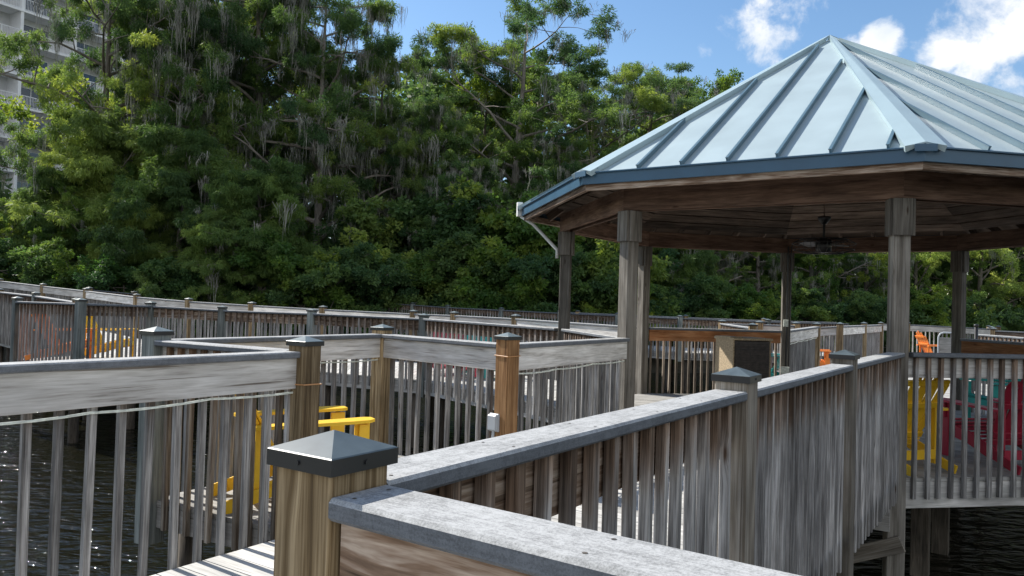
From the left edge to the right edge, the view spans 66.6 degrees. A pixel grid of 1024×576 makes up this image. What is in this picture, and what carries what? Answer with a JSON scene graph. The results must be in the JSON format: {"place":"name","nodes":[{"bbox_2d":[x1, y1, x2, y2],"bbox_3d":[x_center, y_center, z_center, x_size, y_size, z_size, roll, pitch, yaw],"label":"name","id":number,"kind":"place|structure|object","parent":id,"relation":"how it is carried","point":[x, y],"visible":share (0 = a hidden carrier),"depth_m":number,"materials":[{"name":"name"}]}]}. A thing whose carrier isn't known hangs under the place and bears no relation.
{"place":"outdoors","nodes":[
{"label":"outdoors","id":0,"kind":"place"},
{"bbox_2d":[0,331,556,423],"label":"boardwalk","id":1,"kind":"structure","parent":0,"point":[396,381],"depth_m":14.65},
{"bbox_2d":[0,288,77,356],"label":"railing","id":2,"kind":"object","parent":1,"relation":"on","point":[5,314],"visible":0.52,"depth_m":19.28,"materials":[{"name":"grey wood"}]},
{"bbox_2d":[20,356,95,360],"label":"deck floor","id":3,"kind":"structure","parent":1,"relation":"on","point":[58,358],"depth_m":15.49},
{"bbox_2d":[85,316,137,357],"bbox_3d":[-8.293,0.921,15.875,1.025,1.017,0.810,2,-1,-2],"label":"adirondack chair","id":4,"kind":"object","parent":3,"relation":"on","point":[110,341],"visible":0.17,"depth_m":15.77,"materials":[{"name":"yellow plastic"}]},
{"bbox_2d":[10,296,557,417],"bbox_3d":[-4.245,1.085,13.975,11.076,1.612,2.713,1,-1,17],"label":"railing","id":5,"kind":"object","parent":1,"relation":"on","point":[79,310],"visible":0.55,"depth_m":14.51,"materials":[{"name":"grey wood"}]},
{"bbox_2d":[0,278,636,380],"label":"railing","id":6,"kind":"object","parent":1,"relation":"on","point":[91,297],"visible":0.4,"depth_m":19.75,"materials":[{"name":"grey wood"}]},
{"bbox_2d":[151,463,683,575],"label":"boardwalk","id":7,"kind":"structure","parent":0,"point":[256,560],"depth_m":4.28,"materials":[{"name":"wood"}]},
{"bbox_2d":[0,350,299,575],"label":"railing","id":8,"kind":"object","parent":7,"relation":"on","point":[57,387],"visible":0.84,"depth_m":3.96,"materials":[{"name":"grey wood"}]},
{"bbox_2d":[156,454,404,546],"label":"nook deck","id":9,"kind":"structure","parent":7,"relation":"attached to","point":[228,523],"depth_m":5.26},
{"bbox_2d":[134,326,323,550],"bbox_3d":[-1.912,1.039,5.139,1.596,1.515,0.162,1,-1,30],"label":"railing","id":10,"kind":"object","parent":9,"relation":"on","point":[304,401],"visible":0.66,"depth_m":5.12,"materials":[{"name":"grey wood"}]},
{"bbox_2d":[169,324,393,494],"bbox_3d":[-1.865,1.070,6.606,0.162,1.515,2.428,1,-1,31],"label":"railing","id":11,"kind":"object","parent":9,"relation":"on","point":[344,348],"visible":0.33,"depth_m":7.13,"materials":[{"name":"grey wood"}]},
{"bbox_2d":[213,394,374,513],"bbox_3d":[-1.605,1.020,5.644,1.025,1.017,0.810,2,-1,-30],"label":"adirondack chair","id":12,"kind":"object","parent":9,"relation":"on","point":[338,421],"visible":0.12,"depth_m":5.50,"materials":[{"name":"yellow plastic"}]},
{"bbox_2d":[382,332,521,455],"bbox_3d":[-0.610,1.115,6.920,1.715,1.515,0.162,1,-2,44],"label":"railing","id":13,"kind":"object","parent":9,"relation":"on","point":[460,353],"visible":0.74,"depth_m":6.82,"materials":[{"name":"grey wood"}]},
{"bbox_2d":[328,485,800,575],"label":"railing","id":14,"kind":"object","parent":7,"relation":"on","point":[387,530],"visible":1,"depth_m":1.15,"materials":[{"name":"grey wood"}]},
{"bbox_2d":[518,337,629,431],"bbox_3d":[0.584,1.149,7.406,0.140,1.304,2.260,1,-1,32],"label":"railing","id":15,"kind":"object","parent":7,"relation":"on","point":[545,355],"visible":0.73,"depth_m":7.29,"materials":[{"name":"grey"}]},
{"bbox_2d":[266,349,904,575],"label":"railing","id":16,"kind":"object","parent":7,"relation":"on","point":[796,472],"visible":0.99,"depth_m":2.78,"materials":[{"name":"wood"}]},
{"bbox_2d":[3,342,936,374],"bbox_3d":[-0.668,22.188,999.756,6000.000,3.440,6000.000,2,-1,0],"label":"ground","id":17,"kind":"structure","parent":0,"point":[653,368],"depth_m":33.69,"materials":[{"name":"green plant"}]},
{"bbox_2d":[0,238,27,292],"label":"shrub","id":18,"kind":"object","parent":17,"relation":"on","point":[5,246],"visible":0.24,"depth_m":30.55,"materials":[{"name":"green plant"}]},
{"bbox_2d":[0,197,38,250],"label":"broadleaf tree","id":19,"kind":"object","parent":17,"relation":"on","point":[10,226],"visible":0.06,"depth_m":32.91,"materials":[{"name":"green plant"}]},
{"bbox_2d":[0,236,86,294],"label":"shrub","id":20,"kind":"object","parent":17,"relation":"on","point":[14,255],"visible":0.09,"depth_m":30.43,"materials":[{"name":"green plant"}]},
{"bbox_2d":[16,253,75,293],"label":"shrub","id":21,"kind":"object","parent":17,"relation":"on","point":[34,274],"visible":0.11,"depth_m":29.38,"materials":[{"name":"green plant"}]},
{"bbox_2d":[26,177,112,264],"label":"broadleaf tree","id":22,"kind":"object","parent":17,"relation":"on","point":[67,192],"visible":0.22,"depth_m":32.23,"materials":[{"name":"green plant"}]},
{"bbox_2d":[0,0,160,200],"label":"hotel","id":23,"kind":"structure","parent":17,"relation":"on","point":[16,15],"depth_m":72.42,"materials":[{"name":"grey paint"}]},
{"bbox_2d":[45,244,137,298],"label":"shrub","id":24,"kind":"object","parent":17,"relation":"on","point":[99,265],"visible":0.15,"depth_m":29.07,"materials":[{"name":"green plant"}]},
{"bbox_2d":[5,107,184,264],"bbox_3d":[-17.298,-2.467,34.927,9.043,10.911,9.137,2,-1,-32],"label":"cypress tree","id":25,"kind":"object","parent":17,"relation":"on","point":[83,157],"visible":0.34,"depth_m":33.34,"materials":[{"name":"green plant"}]},
{"bbox_2d":[0,0,214,196],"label":"cypress tree","id":26,"kind":"object","parent":17,"relation":"on","point":[64,30],"visible":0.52,"depth_m":35.25,"materials":[{"name":"green plant"}]},
{"bbox_2d":[86,127,139,194],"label":"broadleaf tree","id":27,"kind":"object","parent":17,"relation":"on","point":[130,170],"visible":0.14,"depth_m":34.66,"materials":[{"name":"green plant"}]},
{"bbox_2d":[71,258,169,338],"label":"shrub","id":28,"kind":"object","parent":17,"relation":"on","point":[92,281],"visible":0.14,"depth_m":28.47,"materials":[{"name":"green plant"}]},
{"bbox_2d":[76,181,190,294],"bbox_3d":[-15.681,-0.899,31.798,6.054,7.493,5.698,1,-1,12],"label":"cypress tree","id":29,"kind":"object","parent":17,"relation":"on","point":[162,216],"visible":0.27,"depth_m":31.42,"materials":[{"name":"green plant"}]},
{"bbox_2d":[38,12,269,204],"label":"broadleaf tree","id":30,"kind":"object","parent":17,"relation":"on","point":[128,110],"depth_m":43.31,"materials":[{"name":"green plant"}]},
{"bbox_2d":[76,122,249,302],"bbox_3d":[-14.084,-1.940,32.809,8.281,9.926,7.330,2,-1,1],"label":"cypress tree","id":31,"kind":"object","parent":17,"relation":"on","point":[171,183],"visible":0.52,"depth_m":31.37,"materials":[{"name":"green plant"}]},
{"bbox_2d":[124,255,216,338],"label":"shrub","id":32,"kind":"object","parent":17,"relation":"on","point":[171,289],"visible":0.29,"depth_m":29.30,"materials":[{"name":"green plant"}]},
{"bbox_2d":[55,0,296,290],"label":"cypress tree","id":33,"kind":"object","parent":17,"relation":"on","point":[187,120],"visible":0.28,"depth_m":35.83,"materials":[{"name":"green plant"}]},
{"bbox_2d":[0,0,364,239],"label":"broadleaf tree","id":34,"kind":"object","parent":17,"relation":"on","point":[18,114],"visible":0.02,"depth_m":40.88,"materials":[{"name":"green plant"}]},
{"bbox_2d":[138,204,266,336],"bbox_3d":[-12.149,-0.314,30.803,4.868,6.402,5.173,2,-1,-26],"label":"cypress tree","id":35,"kind":"object","parent":17,"relation":"on","point":[188,258],"visible":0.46,"depth_m":29.96,"materials":[{"name":"green plant"}]},
{"bbox_2d":[112,0,385,289],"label":"cypress tree","id":36,"kind":"object","parent":17,"relation":"on","point":[140,90],"visible":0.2,"depth_m":37.32,"materials":[{"name":"green plant"}]},
{"bbox_2d":[227,229,367,335],"bbox_3d":[-8.131,0.420,30.499,7.373,6.170,5.630,1,-1,34],"label":"shrub","id":37,"kind":"object","parent":17,"relation":"on","point":[286,264],"visible":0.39,"depth_m":29.72,"materials":[{"name":"green plant"}]},
{"bbox_2d":[188,0,428,293],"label":"cypress tree","id":38,"kind":"object","parent":17,"relation":"on","point":[346,17],"visible":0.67,"depth_m":37.36,"materials":[{"name":"green plant"}]},
{"bbox_2d":[231,246,391,336],"bbox_3d":[-7.658,0.676,31.226,6.197,4.904,5.113,2,-1,0],"label":"shrub","id":39,"kind":"object","parent":17,"relation":"on","point":[335,275],"visible":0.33,"depth_m":29.71,"materials":[{"name":"green plant"}]},
{"bbox_2d":[267,239,436,334],"bbox_3d":[-6.141,0.586,31.459,6.619,5.257,6.445,1,-2,45],"label":"shrub","id":40,"kind":"object","parent":17,"relation":"on","point":[400,280],"visible":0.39,"depth_m":31.04,"materials":[{"name":"green plant"}]},
{"bbox_2d":[311,195,432,335],"bbox_3d":[-5.560,-0.289,35.587,9.528,7.539,7.861,2,-1,8],"label":"shrub","id":41,"kind":"object","parent":17,"relation":"on","point":[365,216],"visible":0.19,"depth_m":34.39,"materials":[{"name":"green plant"}]},
{"bbox_2d":[295,46,448,250],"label":"cypress tree","id":42,"kind":"object","parent":17,"relation":"on","point":[392,108],"visible":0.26,"depth_m":40.82,"materials":[{"name":"green plant"}]},
{"bbox_2d":[371,242,446,312],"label":"shrub","id":43,"kind":"object","parent":17,"relation":"on","point":[422,273],"visible":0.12,"depth_m":32.35,"materials":[{"name":"green plant"}]},
{"bbox_2d":[385,238,481,314],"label":"shrub","id":44,"kind":"object","parent":17,"relation":"on","point":[437,287],"visible":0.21,"depth_m":32.40,"materials":[{"name":"green plant"}]},
{"bbox_2d":[355,188,519,316],"bbox_3d":[-2.626,-0.529,35.275,10.493,8.334,10.218,1,-1,14],"label":"shrub","id":45,"kind":"object","parent":17,"relation":"on","point":[405,212],"visible":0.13,"depth_m":34.17,"materials":[{"name":"green plant"}]},
{"bbox_2d":[371,98,507,226],"bbox_3d":[-4.256,-3.420,41.089,8.724,13.541,6.948,3,-1,-36],"label":"cypress tree","id":46,"kind":"object","parent":17,"relation":"on","point":[434,116],"visible":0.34,"depth_m":39.52,"materials":[{"name":"green plant"}]},
{"bbox_2d":[398,149,511,250],"bbox_3d":[-1.664,-1.635,36.645,7.414,9.824,6.008,2,-1,-8],"label":"cypress tree","id":47,"kind":"object","parent":17,"relation":"on","point":[453,163],"visible":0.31,"depth_m":36.06,"materials":[{"name":"green plant"}]},
{"bbox_2d":[381,23,551,216],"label":"broadleaf tree","id":48,"kind":"object","parent":17,"relation":"on","point":[482,87],"visible":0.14,"depth_m":45.17,"materials":[{"name":"green plant"}]},
{"bbox_2d":[419,231,540,332],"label":"shrub","id":49,"kind":"object","parent":17,"relation":"on","point":[447,267],"visible":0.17,"depth_m":32.46,"materials":[{"name":"green plant"}]},
{"bbox_2d":[439,222,559,372],"bbox_3d":[-0.937,0.189,32.843,6.840,7.495,8.958,1,-1,29],"label":"shrub","id":50,"kind":"object","parent":17,"relation":"on","point":[519,290],"visible":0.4,"depth_m":31.42,"materials":[{"name":"green plant"}]},
{"bbox_2d":[0,45,1023,320],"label":"woodland","id":51,"kind":"object","parent":17,"relation":"on","point":[418,89],"visible":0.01,"depth_m":55.12,"materials":[{"name":"green plant"}]},
{"bbox_2d":[445,174,586,299],"bbox_3d":[0.913,-0.323,36.405,11.005,9.208,8.403,2,-1,-33],"label":"shrub","id":52,"kind":"object","parent":17,"relation":"on","point":[512,223],"visible":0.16,"depth_m":33.88,"materials":[{"name":"green plant"}]},
{"bbox_2d":[390,0,687,216],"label":"cypress tree","id":53,"kind":"object","parent":17,"relation":"on","point":[479,54],"visible":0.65,"depth_m":41.37,"materials":[{"name":"green plant"}]},
{"bbox_2d":[484,243,605,320],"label":"shrub","id":54,"kind":"object","parent":17,"relation":"on","point":[533,266],"visible":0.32,"depth_m":31.30,"materials":[{"name":"green plant"}]},
{"bbox_2d":[497,122,619,250],"bbox_3d":[2.446,-2.315,39.636,7.938,11.602,8.002,1,-1,39],"label":"cypress tree","id":55,"kind":"object","parent":17,"relation":"on","point":[563,151],"visible":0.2,"depth_m":39.62,"materials":[{"name":"green plant"}]},
{"bbox_2d":[544,249,618,323],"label":"shrub","id":56,"kind":"object","parent":17,"relation":"on","point":[578,260],"visible":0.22,"depth_m":32.22,"materials":[{"name":"green plant"}]},
{"bbox_2d":[492,52,705,181],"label":"cypress tree","id":57,"kind":"object","parent":17,"relation":"on","point":[647,102],"visible":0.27,"depth_m":43.44,"materials":[{"name":"green plant"}]},
{"bbox_2d":[195,236,1023,347],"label":"undergrowth","id":58,"kind":"object","parent":17,"relation":"on","point":[980,315],"visible":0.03,"depth_m":48.66,"materials":[{"name":"green plant"}]},
{"bbox_2d":[572,266,669,344],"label":"shrub","id":59,"kind":"object","parent":17,"relation":"on","point":[587,308],"visible":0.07,"depth_m":32.48,"materials":[{"name":"green plant"}]},
{"bbox_2d":[550,236,706,346],"bbox_3d":[4.197,-0.173,35.736,10.068,7.966,8.306,2,-1,-11],"label":"shrub","id":60,"kind":"object","parent":17,"relation":"on","point":[603,255],"visible":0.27,"depth_m":32.90,"materials":[{"name":"green plant"}]},
{"bbox_2d":[547,60,726,244],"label":"cypress tree","id":61,"kind":"object","parent":17,"relation":"on","point":[626,74],"visible":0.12,"depth_m":47.68,"materials":[{"name":"green plant"}]},
{"bbox_2d":[611,284,690,361],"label":"shrub","id":62,"kind":"object","parent":17,"relation":"on","point":[658,308],"visible":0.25,"depth_m":34.14,"materials":[{"name":"green plant"}]},
{"bbox_2d":[652,247,736,346],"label":"cypress tree","id":63,"kind":"object","parent":17,"relation":"on","point":[693,262],"visible":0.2,"depth_m":38.75,"materials":[{"name":"green plant"}]},
{"bbox_2d":[668,271,732,347],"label":"shrub","id":64,"kind":"object","parent":17,"relation":"on","point":[707,300],"visible":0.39,"depth_m":35.10,"materials":[{"name":"green plant"}]},
{"bbox_2d":[637,67,765,291],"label":"broadleaf tree","id":65,"kind":"object","parent":17,"relation":"on","point":[723,83],"visible":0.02,"depth_m":51.36,"materials":[{"name":"green plant"}]},
{"bbox_2d":[677,250,761,286],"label":"cypress tree","id":66,"kind":"object","parent":17,"relation":"on","point":[724,255],"visible":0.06,"depth_m":44.85,"materials":[{"name":"green plant"}]},
{"bbox_2d":[719,279,773,318],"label":"shrub","id":67,"kind":"object","parent":17,"relation":"on","point":[739,296],"visible":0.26,"depth_m":36.90,"materials":[{"name":"green plant"}]},
{"bbox_2d":[726,288,800,369],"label":"shrub","id":68,"kind":"object","parent":17,"relation":"on","point":[757,311],"visible":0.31,"depth_m":36.33,"materials":[{"name":"green plant"}]},
{"bbox_2d":[518,35,1023,575],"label":"gazebo","id":69,"kind":"object","parent":17,"relation":"on","point":[898,159],"visible":0.98,"depth_m":8.16,"materials":[{"name":"grey wood"}]},
{"bbox_2d":[780,246,791,373],"bbox_3d":[4.784,0.569,13.611,0.149,2.600,0.083,1,-1,12],"label":"electrical conduit","id":70,"kind":"object","parent":69,"relation":"attached to","point":[784,370],"visible":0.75,"depth_m":13.62,"materials":[{"name":"black metal"}]},
{"bbox_2d":[792,204,856,254],"bbox_3d":[4.153,-1.583,10.337,0.808,2.269,0.808,2,-1,0],"label":"ceiling fan","id":71,"kind":"object","parent":69,"relation":"hanging from","point":[823,244],"visible":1,"depth_m":10.25,"materials":[{"name":"black metal"}]},
{"bbox_2d":[634,393,1023,507],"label":"gazebo deck","id":72,"kind":"structure","parent":69,"relation":"attached to","point":[944,501],"depth_m":7.16,"materials":[{"name":"wood"}]},
{"bbox_2d":[561,329,616,420],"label":"railing","id":73,"kind":"object","parent":72,"relation":"on","point":[571,334],"visible":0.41,"depth_m":9.93,"materials":[{"name":"grey"}]},
{"bbox_2d":[648,327,781,393],"bbox_3d":[3.502,1.360,13.488,2.433,1.304,0.140,2,-1,-11],"label":"railing","id":74,"kind":"object","parent":72,"relation":"on","point":[683,335],"visible":0.62,"depth_m":13.40,"materials":[{"name":"grey"}]},
{"bbox_2d":[714,335,772,378],"bbox_3d":[3.627,1.279,12.279,0.680,1.028,0.600,2,-1,-14],"label":"litter bin","id":75,"kind":"object","parent":72,"relation":"on","point":[752,354],"visible":0.48,"depth_m":12.04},
{"bbox_2d":[906,378,957,475],"bbox_3d":[3.710,1.220,7.615,0.810,1.017,1.025,2,-1,-20],"label":"adirondack chair","id":76,"kind":"object","parent":72,"relation":"on","point":[921,423],"visible":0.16,"depth_m":7.38,"materials":[{"name":"yellow plastic"}]},
{"bbox_2d":[908,352,1023,499],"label":"railing","id":77,"kind":"object","parent":72,"relation":"on","point":[927,366],"visible":0.98,"depth_m":7.05,"materials":[{"name":"grey"}]},
{"bbox_2d":[942,379,1022,474],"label":"adirondack chair","id":78,"kind":"object","parent":72,"relation":"on","point":[983,430],"visible":0.58,"depth_m":7.66,"materials":[{"name":"plastic"}]},
{"bbox_2d":[959,378,1020,420],"bbox_3d":[6.843,1.377,10.683,1.025,1.017,0.810,2,-1,-2],"label":"adirondack chair","id":79,"kind":"object","parent":72,"relation":"on","point":[971,397],"visible":0.13,"depth_m":10.79,"materials":[{"name":"teal plastic"}]},
{"bbox_2d":[960,338,1023,414],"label":"railing","id":80,"kind":"object","parent":72,"relation":"on","point":[979,346],"visible":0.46,"depth_m":11.66,"materials":[{"name":"brown"}]},
{"bbox_2d":[853,509,905,563],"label":"wooden beam","id":81,"kind":"structure","parent":69,"relation":"attached to","point":[881,548],"depth_m":6.87,"materials":[{"name":"wood"}]},
{"bbox_2d":[714,251,831,301],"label":"cypress tree","id":82,"kind":"object","parent":17,"relation":"on","point":[771,263],"visible":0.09,"depth_m":47.43,"materials":[{"name":"green plant"}]},
{"bbox_2d":[768,278,846,350],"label":"shrub","id":83,"kind":"object","parent":17,"relation":"on","point":[808,306],"visible":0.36,"depth_m":40.33,"materials":[{"name":"green plant"}]},
{"bbox_2d":[749,252,887,304],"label":"broadleaf tree","id":84,"kind":"object","parent":17,"relation":"on","point":[813,260],"visible":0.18,"depth_m":48.89,"materials":[{"name":"green plant"}]},
{"bbox_2d":[817,252,918,304],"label":"cypress tree","id":85,"kind":"object","parent":17,"relation":"on","point":[880,282],"visible":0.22,"depth_m":51.43,"materials":[{"name":"green plant"}]},
{"bbox_2d":[824,288,911,341],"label":"shrub","id":86,"kind":"object","parent":17,"relation":"on","point":[858,293],"visible":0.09,"depth_m":43.32,"materials":[{"name":"green plant"}]},
{"bbox_2d":[841,295,922,351],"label":"shrub","id":87,"kind":"object","parent":17,"relation":"on","point":[875,313],"visible":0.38,"depth_m":41.58,"materials":[{"name":"green plant"}]},
{"bbox_2d":[870,252,951,314],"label":"broadleaf tree","id":88,"kind":"object","parent":17,"relation":"on","point":[928,260],"visible":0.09,"depth_m":55.41,"materials":[{"name":"green plant"}]},
{"bbox_2d":[883,281,950,343],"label":"shrub","id":89,"kind":"object","parent":17,"relation":"on","point":[931,306],"visible":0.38,"depth_m":46.87,"materials":[{"name":"green plant"}]},
{"bbox_2d":[920,247,1023,309],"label":"broadleaf tree","id":90,"kind":"object","parent":17,"relation":"on","point":[1007,256],"visible":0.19,"depth_m":56.30,"materials":[{"name":"green plant"}]},
{"bbox_2d":[941,289,1004,338],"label":"shrub","id":91,"kind":"object","parent":17,"relation":"on","point":[979,297],"visible":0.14,"depth_m":51.35,"materials":[{"name":"green plant"}]},
{"bbox_2d":[977,297,1023,331],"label":"shrub","id":92,"kind":"object","parent":17,"relation":"on","point":[997,302],"visible":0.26,"depth_m":53.21,"materials":[{"name":"green plant"}]},
{"bbox_2d":[0,373,1023,575],"bbox_3d":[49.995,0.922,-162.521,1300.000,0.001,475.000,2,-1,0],"label":"water","id":93,"kind":"structure","parent":0,"point":[986,541],"depth_m":10.04,"materials":[{"name":"black liquid"}]},
{"bbox_2d":[0,165,124,264],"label":"cypress tree","id":94,"kind":"object","parent":93,"relation":"on","point":[43,189],"visible":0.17,"depth_m":32.72,"materials":[{"name":"green plant"}]},
{"bbox_2d":[67,409,79,442],"bbox_3d":[-7.812,2.795,13.871,0.175,2.303,0.170,2,-1,0],"label":"piling","id":95,"kind":"object","parent":93,"relation":"in","point":[73,429],"visible":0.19,"depth_m":13.81,"materials":[{"name":"brown wood"}]},
{"bbox_2d":[177,534,202,567],"bbox_3d":[-2.384,2.850,5.692,0.175,2.191,0.170,2,-1,0],"label":"piling","id":96,"kind":"object","parent":93,"relation":"in","point":[185,546],"visible":0.24,"depth_m":5.63,"materials":[{"name":"brown wood"}]},
{"bbox_2d":[195,153,353,337],"bbox_3d":[-10.042,-1.174,31.852,6.140,8.432,6.077,2,-1,-27],"label":"cypress tree","id":97,"kind":"object","parent":93,"relation":"on","point":[263,200],"visible":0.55,"depth_m":30.37,"materials":[{"name":"green plant"}]},
{"bbox_2d":[910,508,930,575],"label":"piling","id":98,"kind":"object","parent":93,"relation":"in","point":[920,526],"depth_m":8.08,"materials":[{"name":"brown wood"}]},
{"bbox_2d":[931,507,949,554],"bbox_3d":[4.905,3.135,8.941,0.170,2.190,0.170,1,-1,34],"label":"piling","id":99,"kind":"object","parent":93,"relation":"in","point":[940,526],"depth_m":8.88,"materials":[{"name":"brown wood"}]},
{"bbox_2d":[404,331,834,362],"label":"boardwalk","id":100,"kind":"structure","parent":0,"point":[672,357],"depth_m":25.85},
{"bbox_2d":[380,302,848,361],"bbox_3d":[2.620,1.531,28.007,17.912,1.746,3.244,1,-1,16],"label":"railing","id":101,"kind":"object","parent":100,"relation":"on","point":[679,321],"visible":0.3,"depth_m":26.78,"materials":[{"name":"grey wood"}]},
{"bbox_2d":[477,308,836,353],"bbox_3d":[3.518,1.623,31.206,17.912,1.746,3.244,1,-1,16],"label":"railing","id":102,"kind":"object","parent":100,"relation":"on","point":[684,316],"visible":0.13,"depth_m":29.23,"materials":[{"name":"grey wood"}]},
{"bbox_2d":[220,0,1023,297],"label":"sky","id":103,"kind":"structure","parent":0,"point":[981,41],"materials":[{"name":"blue"}]},
{"bbox_2d":[777,370,1005,414],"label":"exit boardwalk","id":104,"kind":"structure","parent":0,"point":[946,394],"depth_m":15.21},
{"bbox_2d":[718,320,800,367],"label":"railing","id":105,"kind":"object","parent":104,"relation":"on","point":[758,325],"visible":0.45,"depth_m":19.45,"materials":[{"name":"grey wood"}]},
{"bbox_2d":[790,322,820,372],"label":"railing","id":106,"kind":"object","parent":104,"relation":"on","point":[804,348],"visible":0.63,"depth_m":15.81,"materials":[{"name":"grey wood"}]},
{"bbox_2d":[820,322,883,359],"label":"railing","id":107,"kind":"object","parent":104,"relation":"on","point":[863,339],"visible":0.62,"depth_m":21.25,"materials":[{"name":"grey wood"}]},
{"bbox_2d":[883,322,994,352],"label":"railing","id":108,"kind":"object","parent":104,"relation":"on","point":[933,329],"visible":0.28,"depth_m":27.35,"materials":[{"name":"grey wood"}]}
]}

